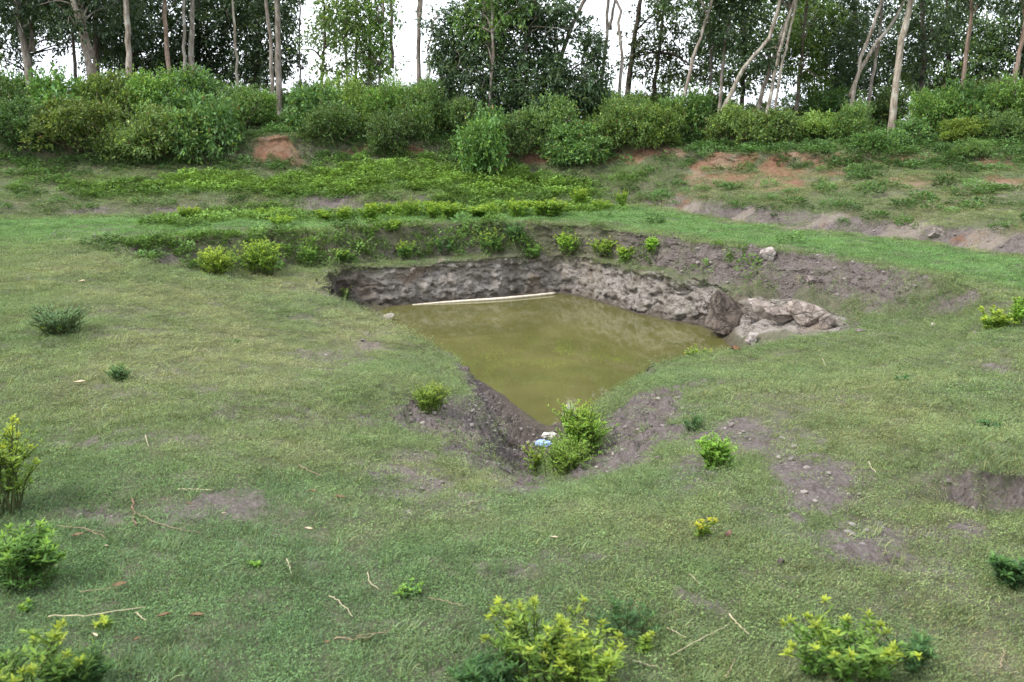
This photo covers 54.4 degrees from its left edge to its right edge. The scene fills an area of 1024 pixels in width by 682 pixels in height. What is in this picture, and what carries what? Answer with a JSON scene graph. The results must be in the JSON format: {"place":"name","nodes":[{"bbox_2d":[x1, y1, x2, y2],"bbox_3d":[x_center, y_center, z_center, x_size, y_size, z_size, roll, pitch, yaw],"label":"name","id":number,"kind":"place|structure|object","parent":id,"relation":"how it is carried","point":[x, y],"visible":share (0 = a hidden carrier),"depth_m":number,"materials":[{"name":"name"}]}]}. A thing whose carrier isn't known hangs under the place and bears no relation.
{"place":"outdoors","nodes":[
{"label":"outdoors","id":0,"kind":"place"},
{"bbox_2d":[0,0,1019,119],"label":"sky","id":1,"kind":"structure","parent":0,"point":[406,38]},
{"bbox_2d":[0,121,1023,681],"bbox_3d":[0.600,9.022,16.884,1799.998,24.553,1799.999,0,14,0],"label":"ground","id":2,"kind":"structure","parent":0,"point":[644,291],"depth_m":8.85,"materials":[{"name":"soil"}]},
{"bbox_2d":[0,53,39,127],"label":"shrub","id":3,"kind":"object","parent":2,"relation":"on","point":[5,87],"visible":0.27,"depth_m":24.01,"materials":[{"name":"green plant"}]},
{"bbox_2d":[0,413,45,516],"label":"weed","id":4,"kind":"object","parent":2,"relation":"on","point":[12,482],"visible":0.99,"depth_m":5.93,"materials":[{"name":"green plant"}]},
{"bbox_2d":[0,93,56,144],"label":"shrub","id":5,"kind":"object","parent":2,"relation":"on","point":[12,122],"visible":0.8,"depth_m":22.64,"materials":[{"name":"green plant"}]},
{"bbox_2d":[0,519,71,598],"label":"weed","id":6,"kind":"object","parent":2,"relation":"on","point":[37,558],"visible":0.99,"depth_m":5.00,"materials":[{"name":"green plant"}]},
{"bbox_2d":[0,616,88,681],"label":"weed","id":7,"kind":"object","parent":2,"relation":"on","point":[8,673],"visible":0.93,"depth_m":4.02,"materials":[{"name":"green plant"}]},
{"bbox_2d":[0,0,90,95],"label":"tree","id":8,"kind":"object","parent":2,"relation":"on","point":[19,28],"visible":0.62,"depth_m":25.80,"materials":[{"name":"green plant"}]},
{"bbox_2d":[0,0,112,72],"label":"tree","id":9,"kind":"object","parent":2,"relation":"on","point":[14,44],"visible":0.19,"depth_m":31.47,"materials":[{"name":"green plant"}]},
{"bbox_2d":[21,301,91,336],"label":"weed","id":10,"kind":"object","parent":2,"relation":"on","point":[66,324],"visible":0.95,"depth_m":10.19,"materials":[{"name":"green plant"}]},
{"bbox_2d":[23,62,112,131],"bbox_3d":[-10.579,-5.737,23.924,1.911,1.851,2.734,4,15,15],"label":"shrub","id":11,"kind":"object","parent":2,"relation":"on","point":[45,87],"visible":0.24,"depth_m":23.43,"materials":[{"name":"green plant"}]},
{"bbox_2d":[17,88,125,154],"bbox_3d":[-10.007,-5.036,22.823,2.184,1.489,2.576,-1,14,-2],"label":"shrub","id":12,"kind":"object","parent":2,"relation":"on","point":[79,119],"visible":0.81,"depth_m":22.46,"materials":[{"name":"green plant"}]},
{"bbox_2d":[37,635,118,681],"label":"weed","id":13,"kind":"object","parent":2,"relation":"on","point":[93,667],"visible":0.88,"depth_m":4.07,"materials":[{"name":"green plant"}]},
{"bbox_2d":[15,0,147,79],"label":"tree","id":14,"kind":"object","parent":2,"relation":"on","point":[80,18],"visible":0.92,"depth_m":25.35,"materials":[{"name":"green plant"}]},
{"bbox_2d":[72,59,147,126],"bbox_3d":[-9.661,-5.902,24.296,1.976,1.932,2.330,-6,15,-22],"label":"shrub","id":15,"kind":"object","parent":2,"relation":"on","point":[117,92],"visible":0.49,"depth_m":23.79,"materials":[{"name":"green plant"}]},
{"bbox_2d":[70,0,161,76],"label":"tree","id":16,"kind":"object","parent":2,"relation":"on","point":[97,44],"visible":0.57,"depth_m":28.16,"materials":[{"name":"green plant"}]},
{"bbox_2d":[123,0,131,107],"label":"tree","id":17,"kind":"object","parent":2,"relation":"on","point":[128,62],"visible":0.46,"depth_m":24.94,"materials":[{"name":"grey plant"}]},
{"bbox_2d":[75,0,201,85],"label":"tree","id":18,"kind":"object","parent":2,"relation":"on","point":[152,56],"visible":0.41,"depth_m":30.16,"materials":[{"name":"green plant"}]},
{"bbox_2d":[85,90,208,162],"bbox_3d":[-8.249,-4.810,22.550,2.579,1.723,1.917,6,15,23],"label":"shrub","id":19,"kind":"object","parent":2,"relation":"on","point":[145,133],"visible":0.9,"depth_m":22.41,"materials":[{"name":"green plant"}]},
{"bbox_2d":[130,0,170,72],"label":"tree","id":20,"kind":"object","parent":2,"relation":"on","point":[166,41],"visible":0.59,"depth_m":25.32,"materials":[{"name":"grey plant"}]},
{"bbox_2d":[124,62,184,119],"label":"shrub","id":21,"kind":"object","parent":2,"relation":"on","point":[149,87],"visible":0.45,"depth_m":23.64,"materials":[{"name":"green plant"}]},
{"bbox_2d":[155,0,196,76],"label":"tree","id":22,"kind":"object","parent":2,"relation":"on","point":[191,40],"visible":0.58,"depth_m":25.29,"materials":[{"name":"grey plant"}]},
{"bbox_2d":[156,62,230,122],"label":"shrub","id":23,"kind":"object","parent":2,"relation":"on","point":[188,93],"visible":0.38,"depth_m":23.38,"materials":[{"name":"green plant"}]},
{"bbox_2d":[142,0,265,85],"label":"tree","id":24,"kind":"object","parent":2,"relation":"on","point":[209,56],"visible":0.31,"depth_m":31.05,"materials":[{"name":"green plant"}]},
{"bbox_2d":[163,92,249,164],"bbox_3d":[-6.997,-4.855,22.930,2.095,1.759,1.464,-7,16,-25],"label":"shrub","id":25,"kind":"object","parent":2,"relation":"on","point":[219,123],"visible":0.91,"depth_m":22.64,"materials":[{"name":"green plant"}]},
{"bbox_2d":[194,245,237,277],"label":"weed","id":26,"kind":"object","parent":2,"relation":"on","point":[212,259],"visible":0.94,"depth_m":16.05,"materials":[{"name":"green plant"}]},
{"bbox_2d":[202,79,268,129],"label":"shrub","id":27,"kind":"object","parent":2,"relation":"on","point":[255,98],"visible":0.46,"depth_m":23.48,"materials":[{"name":"green plant"}]},
{"bbox_2d":[186,0,309,87],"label":"tree","id":28,"kind":"object","parent":2,"relation":"on","point":[252,17],"visible":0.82,"depth_m":30.07,"materials":[{"name":"green plant"}]},
{"bbox_2d":[233,85,279,124],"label":"shrub","id":29,"kind":"object","parent":2,"relation":"on","point":[271,113],"visible":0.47,"depth_m":23.88,"materials":[{"name":"green plant"}]},
{"bbox_2d":[232,237,286,276],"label":"weed","id":30,"kind":"object","parent":2,"relation":"on","point":[263,261],"visible":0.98,"depth_m":16.54,"materials":[{"name":"green plant"}]},
{"bbox_2d":[264,0,282,117],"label":"tree","id":31,"kind":"object","parent":2,"relation":"on","point":[278,74],"visible":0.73,"depth_m":24.77,"materials":[{"name":"grey plant"}]},
{"bbox_2d":[277,80,359,131],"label":"shrub","id":32,"kind":"object","parent":2,"relation":"on","point":[305,99],"visible":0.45,"depth_m":23.57,"materials":[{"name":"green plant"}]},
{"bbox_2d":[284,0,365,89],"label":"tree","id":33,"kind":"object","parent":2,"relation":"on","point":[325,19],"visible":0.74,"depth_m":26.00,"materials":[{"name":"green plant"}]},
{"bbox_2d":[293,98,367,145],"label":"shrub","id":34,"kind":"object","parent":2,"relation":"on","point":[335,120],"visible":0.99,"depth_m":22.89,"materials":[{"name":"green plant"}]},
{"bbox_2d":[315,70,377,128],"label":"shrub","id":35,"kind":"object","parent":2,"relation":"on","point":[347,96],"visible":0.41,"depth_m":24.07,"materials":[{"name":"green plant"}]},
{"bbox_2d":[308,0,389,88],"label":"tree","id":36,"kind":"object","parent":2,"relation":"on","point":[356,26],"visible":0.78,"depth_m":25.96,"materials":[{"name":"green plant"}]},
{"bbox_2d":[344,0,399,90],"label":"tree","id":37,"kind":"object","parent":2,"relation":"on","point":[353,51],"visible":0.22,"depth_m":26.88,"materials":[{"name":"green plant"}]},
{"bbox_2d":[357,0,409,88],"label":"tree","id":38,"kind":"object","parent":2,"relation":"on","point":[380,21],"visible":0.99,"depth_m":25.71,"materials":[{"name":"green plant"}]},
{"bbox_2d":[357,73,411,131],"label":"shrub","id":39,"kind":"object","parent":2,"relation":"on","point":[387,100],"visible":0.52,"depth_m":23.91,"materials":[{"name":"green plant"}]},
{"bbox_2d":[358,105,419,155],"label":"shrub","id":40,"kind":"object","parent":2,"relation":"on","point":[385,131],"visible":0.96,"depth_m":22.92,"materials":[{"name":"green plant"}]},
{"bbox_2d":[392,62,444,140],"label":"shrub","id":41,"kind":"object","parent":2,"relation":"on","point":[426,112],"visible":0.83,"depth_m":23.53,"materials":[{"name":"green plant"}]},
{"bbox_2d":[414,3,446,80],"bbox_3d":[-1.965,-6.655,24.751,0.887,3.304,1.215,0,14,0],"label":"tree","id":42,"kind":"object","parent":2,"relation":"on","point":[422,24],"visible":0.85,"depth_m":24.36,"materials":[{"name":"green plant"}]},
{"bbox_2d":[408,380,453,413],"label":"weed","id":43,"kind":"object","parent":2,"relation":"on","point":[428,398],"visible":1,"depth_m":9.24,"materials":[{"name":"green plant"}]},
{"bbox_2d":[431,92,486,136],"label":"shrub","id":44,"kind":"object","parent":2,"relation":"on","point":[453,116],"visible":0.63,"depth_m":23.81,"materials":[{"name":"green plant"}]},
{"bbox_2d":[448,100,513,175],"bbox_3d":[-0.681,-4.587,22.761,1.555,1.809,2.224,-2,14,-6],"label":"shrub","id":45,"kind":"object","parent":2,"relation":"on","point":[482,146],"visible":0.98,"depth_m":22.25,"materials":[{"name":"green plant"}]},
{"bbox_2d":[445,646,527,681],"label":"weed","id":46,"kind":"object","parent":2,"relation":"on","point":[479,669],"visible":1,"depth_m":4.20,"materials":[{"name":"green plant"}]},
{"bbox_2d":[447,0,535,112],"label":"tree","id":47,"kind":"object","parent":2,"relation":"on","point":[494,20],"visible":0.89,"depth_m":24.06,"materials":[{"name":"green plant"}]},
{"bbox_2d":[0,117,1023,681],"bbox_3d":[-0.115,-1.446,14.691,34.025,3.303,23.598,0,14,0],"label":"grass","id":48,"kind":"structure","parent":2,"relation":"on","point":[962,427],"depth_m":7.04,"materials":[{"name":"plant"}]},
{"bbox_2d":[0,113,1023,277],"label":"ground cover","id":49,"kind":"object","parent":2,"relation":"on","point":[275,183],"visible":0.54,"depth_m":21.06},
{"bbox_2d":[9,207,1015,552],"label":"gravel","id":50,"kind":"structure","parent":2,"relation":"on","point":[633,417],"depth_m":8.94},
{"bbox_2d":[422,0,618,121],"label":"tree","id":51,"kind":"object","parent":2,"relation":"on","point":[514,69],"visible":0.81,"depth_m":24.48,"materials":[{"name":"green plant"}]},
{"bbox_2d":[501,107,556,157],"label":"shrub","id":52,"kind":"object","parent":2,"relation":"on","point":[521,140],"visible":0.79,"depth_m":23.38,"materials":[{"name":"green plant"}]},
{"bbox_2d":[520,440,548,475],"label":"weed","id":53,"kind":"object","parent":2,"relation":"on","point":[536,459],"visible":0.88,"depth_m":9.76,"materials":[{"name":"green plant"}]},
{"bbox_2d":[479,593,596,681],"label":"weed","id":54,"kind":"object","parent":2,"relation":"on","point":[516,638],"visible":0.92,"depth_m":4.26,"materials":[{"name":"green plant"}]},
{"bbox_2d":[509,87,582,145],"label":"shrub","id":55,"kind":"object","parent":2,"relation":"on","point":[562,113],"visible":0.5,"depth_m":23.38,"materials":[{"name":"green plant"}]},
{"bbox_2d":[529,197,570,216],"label":"weed","id":56,"kind":"object","parent":2,"relation":"on","point":[545,208],"visible":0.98,"depth_m":19.53,"materials":[{"name":"green plant"}]},
{"bbox_2d":[532,433,595,476],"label":"weed","id":57,"kind":"object","parent":2,"relation":"on","point":[566,459],"visible":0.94,"depth_m":8.30,"materials":[{"name":"green plant"}]},
{"bbox_2d":[537,119,614,166],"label":"shrub","id":58,"kind":"object","parent":2,"relation":"on","point":[571,147],"visible":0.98,"depth_m":22.98,"materials":[{"name":"green plant"}]},
{"bbox_2d":[539,618,627,681],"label":"weed","id":59,"kind":"object","parent":2,"relation":"on","point":[607,660],"visible":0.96,"depth_m":4.12,"materials":[{"name":"green plant"}]},
{"bbox_2d":[548,399,620,461],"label":"weed","id":60,"kind":"object","parent":2,"relation":"on","point":[583,424],"visible":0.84,"depth_m":8.68,"materials":[{"name":"green plant"}]},
{"bbox_2d":[576,85,656,154],"bbox_3d":[2.384,-5.183,23.385,1.457,1.633,1.959,-10,17,-35],"label":"shrub","id":61,"kind":"object","parent":2,"relation":"on","point":[619,123],"visible":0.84,"depth_m":23.20,"materials":[{"name":"green plant"}]},
{"bbox_2d":[595,85,650,138],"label":"shrub","id":62,"kind":"object","parent":2,"relation":"on","point":[635,99],"visible":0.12,"depth_m":24.19,"materials":[{"name":"green plant"}]},
{"bbox_2d":[585,590,668,642],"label":"weed","id":63,"kind":"object","parent":2,"relation":"on","point":[615,614],"visible":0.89,"depth_m":4.64,"materials":[{"name":"green plant"}]},
{"bbox_2d":[634,95,690,150],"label":"shrub","id":64,"kind":"object","parent":2,"relation":"on","point":[664,116],"visible":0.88,"depth_m":23.28,"materials":[{"name":"green plant"}]},
{"bbox_2d":[607,0,731,97],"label":"tree","id":65,"kind":"object","parent":2,"relation":"on","point":[635,45],"visible":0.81,"depth_m":27.36,"materials":[{"name":"green plant"}]},
{"bbox_2d":[653,83,716,140],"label":"shrub","id":66,"kind":"object","parent":2,"relation":"on","point":[698,108],"visible":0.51,"depth_m":23.80,"materials":[{"name":"green plant"}]},
{"bbox_2d":[646,0,745,102],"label":"tree","id":67,"kind":"object","parent":2,"relation":"on","point":[662,5],"visible":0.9,"depth_m":24.84,"materials":[{"name":"green plant"}]},
{"bbox_2d":[675,0,743,114],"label":"tree","id":68,"kind":"object","parent":2,"relation":"on","point":[702,13],"visible":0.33,"depth_m":26.50,"materials":[{"name":"green plant"}]},
{"bbox_2d":[694,431,738,469],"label":"weed","id":69,"kind":"object","parent":2,"relation":"on","point":[715,453],"visible":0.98,"depth_m":6.76,"materials":[{"name":"green plant"}]},
{"bbox_2d":[705,290,743,334],"bbox_3d":[3.361,-0.427,15.587,0.616,0.766,0.397,5,14,5],"label":"boulder","id":70,"kind":"object","parent":2,"relation":"on","point":[725,314],"visible":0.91,"depth_m":15.47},
{"bbox_2d":[691,0,763,115],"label":"tree","id":71,"kind":"object","parent":2,"relation":"on","point":[718,25],"visible":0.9,"depth_m":24.95,"materials":[{"name":"green plant"}]},
{"bbox_2d":[644,0,819,107],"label":"tree","id":72,"kind":"object","parent":2,"relation":"on","point":[743,88],"visible":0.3,"depth_m":31.21,"materials":[{"name":"green plant"}]},
{"bbox_2d":[701,95,769,146],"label":"shrub","id":73,"kind":"object","parent":2,"relation":"on","point":[733,120],"visible":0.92,"depth_m":23.18,"materials":[{"name":"green plant"}]},
{"bbox_2d":[714,0,780,137],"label":"tree","id":74,"kind":"object","parent":2,"relation":"on","point":[748,62],"visible":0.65,"depth_m":23.84,"materials":[{"name":"grey plant"}]},
{"bbox_2d":[719,0,797,110],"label":"tree","id":75,"kind":"object","parent":2,"relation":"on","point":[770,61],"visible":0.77,"depth_m":24.67,"materials":[{"name":"green plant"}]},
{"bbox_2d":[743,298,775,320],"bbox_3d":[3.789,-0.449,15.119,0.555,0.342,0.320,11,16,10],"label":"rock","id":76,"kind":"object","parent":2,"relation":"on","point":[754,308],"visible":0.62,"depth_m":15.05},
{"bbox_2d":[764,305,793,323],"bbox_3d":[4.055,-0.382,14.707,0.631,0.261,0.286,-6,14,-4],"label":"rock","id":77,"kind":"object","parent":2,"relation":"on","point":[781,314],"visible":0.61,"depth_m":14.66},
{"bbox_2d":[757,106,806,144],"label":"shrub","id":78,"kind":"object","parent":2,"relation":"on","point":[781,124],"visible":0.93,"depth_m":22.70,"materials":[{"name":"green plant"}]},
{"bbox_2d":[763,0,808,113],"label":"tree","id":79,"kind":"object","parent":2,"relation":"on","point":[778,59],"visible":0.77,"depth_m":24.46,"materials":[{"name":"grey plant"}]},
{"bbox_2d":[787,300,831,326],"bbox_3d":[4.307,-0.378,14.465,0.660,0.391,0.279,12,16,12],"label":"rock","id":80,"kind":"object","parent":2,"relation":"on","point":[803,313],"visible":0.84,"depth_m":14.37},
{"bbox_2d":[767,0,854,119],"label":"tree","id":81,"kind":"object","parent":2,"relation":"on","point":[802,41],"visible":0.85,"depth_m":25.99,"materials":[{"name":"green plant"}]},
{"bbox_2d":[793,107,849,138],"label":"shrub","id":82,"kind":"object","parent":2,"relation":"on","point":[816,126],"visible":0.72,"depth_m":22.78,"materials":[{"name":"green plant"}]},
{"bbox_2d":[778,81,866,121],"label":"shrub","id":83,"kind":"object","parent":2,"relation":"on","point":[826,103],"visible":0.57,"depth_m":26.47,"materials":[{"name":"green plant"}]},
{"bbox_2d":[792,0,886,95],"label":"tree","id":84,"kind":"object","parent":2,"relation":"on","point":[840,74],"visible":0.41,"depth_m":27.05,"materials":[{"name":"green plant"}]},
{"bbox_2d":[774,0,915,102],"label":"tree","id":85,"kind":"object","parent":2,"relation":"on","point":[865,83],"visible":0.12,"depth_m":31.63,"materials":[{"name":"green plant"}]},
{"bbox_2d":[778,594,923,681],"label":"bush","id":86,"kind":"object","parent":2,"relation":"on","point":[843,654],"visible":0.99,"depth_m":4.14,"materials":[{"name":"green plant"}]},
{"bbox_2d":[826,90,876,138],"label":"shrub","id":87,"kind":"object","parent":2,"relation":"on","point":[855,120],"visible":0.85,"depth_m":22.27,"materials":[{"name":"green plant"}]},
{"bbox_2d":[821,0,900,113],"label":"tree","id":88,"kind":"object","parent":2,"relation":"on","point":[852,45],"visible":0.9,"depth_m":25.24,"materials":[{"name":"green plant"}]},
{"bbox_2d":[850,129,900,149],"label":"shrub","id":89,"kind":"object","parent":2,"relation":"on","point":[873,139],"visible":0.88,"depth_m":21.00,"materials":[{"name":"green plant"}]},
{"bbox_2d":[848,0,904,105],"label":"tree","id":90,"kind":"object","parent":2,"relation":"on","point":[852,92],"visible":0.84,"depth_m":24.10,"materials":[{"name":"grey plant"}]},
{"bbox_2d":[836,76,933,125],"bbox_3d":[9.692,-6.137,25.988,1.919,1.554,2.581,-10,17,-34],"label":"shrub","id":91,"kind":"object","parent":2,"relation":"on","point":[880,115],"visible":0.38,"depth_m":25.73,"materials":[{"name":"green plant"}]},
{"bbox_2d":[887,0,927,133],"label":"tree","id":92,"kind":"object","parent":2,"relation":"on","point":[896,76],"visible":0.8,"depth_m":22.03,"materials":[{"name":"beige plant"}]},
{"bbox_2d":[877,624,938,678],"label":"weed","id":93,"kind":"object","parent":2,"relation":"on","point":[914,664],"visible":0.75,"depth_m":4.24,"materials":[{"name":"green plant"}]},
{"bbox_2d":[884,116,933,145],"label":"shrub","id":94,"kind":"object","parent":2,"relation":"on","point":[914,129],"visible":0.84,"depth_m":21.49,"materials":[{"name":"green plant"}]},
{"bbox_2d":[863,0,985,103],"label":"tree","id":95,"kind":"object","parent":2,"relation":"on","point":[920,51],"visible":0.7,"depth_m":26.76,"materials":[{"name":"green plant"}]},
{"bbox_2d":[899,82,965,133],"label":"shrub","id":96,"kind":"object","parent":2,"relation":"on","point":[927,100],"visible":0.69,"depth_m":22.73,"materials":[{"name":"green plant"}]},
{"bbox_2d":[875,0,1022,100],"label":"tree","id":97,"kind":"object","parent":2,"relation":"on","point":[942,77],"visible":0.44,"depth_m":29.83,"materials":[{"name":"green plant"}]},
{"bbox_2d":[916,0,1013,87],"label":"tree","id":98,"kind":"object","parent":2,"relation":"on","point":[972,7],"visible":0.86,"depth_m":24.46,"materials":[{"name":"green plant"}]},
{"bbox_2d":[938,112,999,143],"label":"shrub","id":99,"kind":"object","parent":2,"relation":"on","point":[965,127],"visible":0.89,"depth_m":21.37,"materials":[{"name":"green plant"}]},
{"bbox_2d":[951,135,992,158],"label":"shrub","id":100,"kind":"object","parent":2,"relation":"on","point":[974,146],"visible":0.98,"depth_m":20.18,"materials":[{"name":"green plant"}]},
{"bbox_2d":[933,73,1014,127],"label":"shrub","id":101,"kind":"object","parent":2,"relation":"on","point":[974,104],"visible":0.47,"depth_m":22.75,"materials":[{"name":"green plant"}]},
{"bbox_2d":[958,0,1023,85],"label":"tree","id":102,"kind":"object","parent":2,"relation":"on","point":[1015,45],"visible":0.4,"depth_m":30.19,"materials":[{"name":"green plant"}]},
{"bbox_2d":[970,106,1023,140],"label":"shrub","id":103,"kind":"object","parent":2,"relation":"on","point":[1013,126],"visible":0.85,"depth_m":21.19,"materials":[{"name":"green plant"}]},
{"bbox_2d":[978,304,1017,330],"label":"weed","id":104,"kind":"object","parent":2,"relation":"on","point":[994,320],"visible":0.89,"depth_m":10.75,"materials":[{"name":"green plant"}]},
{"bbox_2d":[974,0,1023,93],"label":"tree","id":105,"kind":"object","parent":2,"relation":"on","point":[1014,11],"visible":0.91,"depth_m":23.37,"materials":[{"name":"green plant"}]},
{"bbox_2d":[982,70,1023,121],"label":"shrub","id":106,"kind":"object","parent":2,"relation":"on","point":[1005,95],"visible":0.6,"depth_m":22.31,"materials":[{"name":"green plant"}]},
{"bbox_2d":[986,550,1023,590],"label":"weed","id":107,"kind":"object","parent":2,"relation":"on","point":[1008,571],"visible":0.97,"depth_m":4.95,"materials":[{"name":"green plant"}]},
{"bbox_2d":[381,294,731,431],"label":"pond water","id":108,"kind":"structure","parent":0,"point":[533,357],"depth_m":15.29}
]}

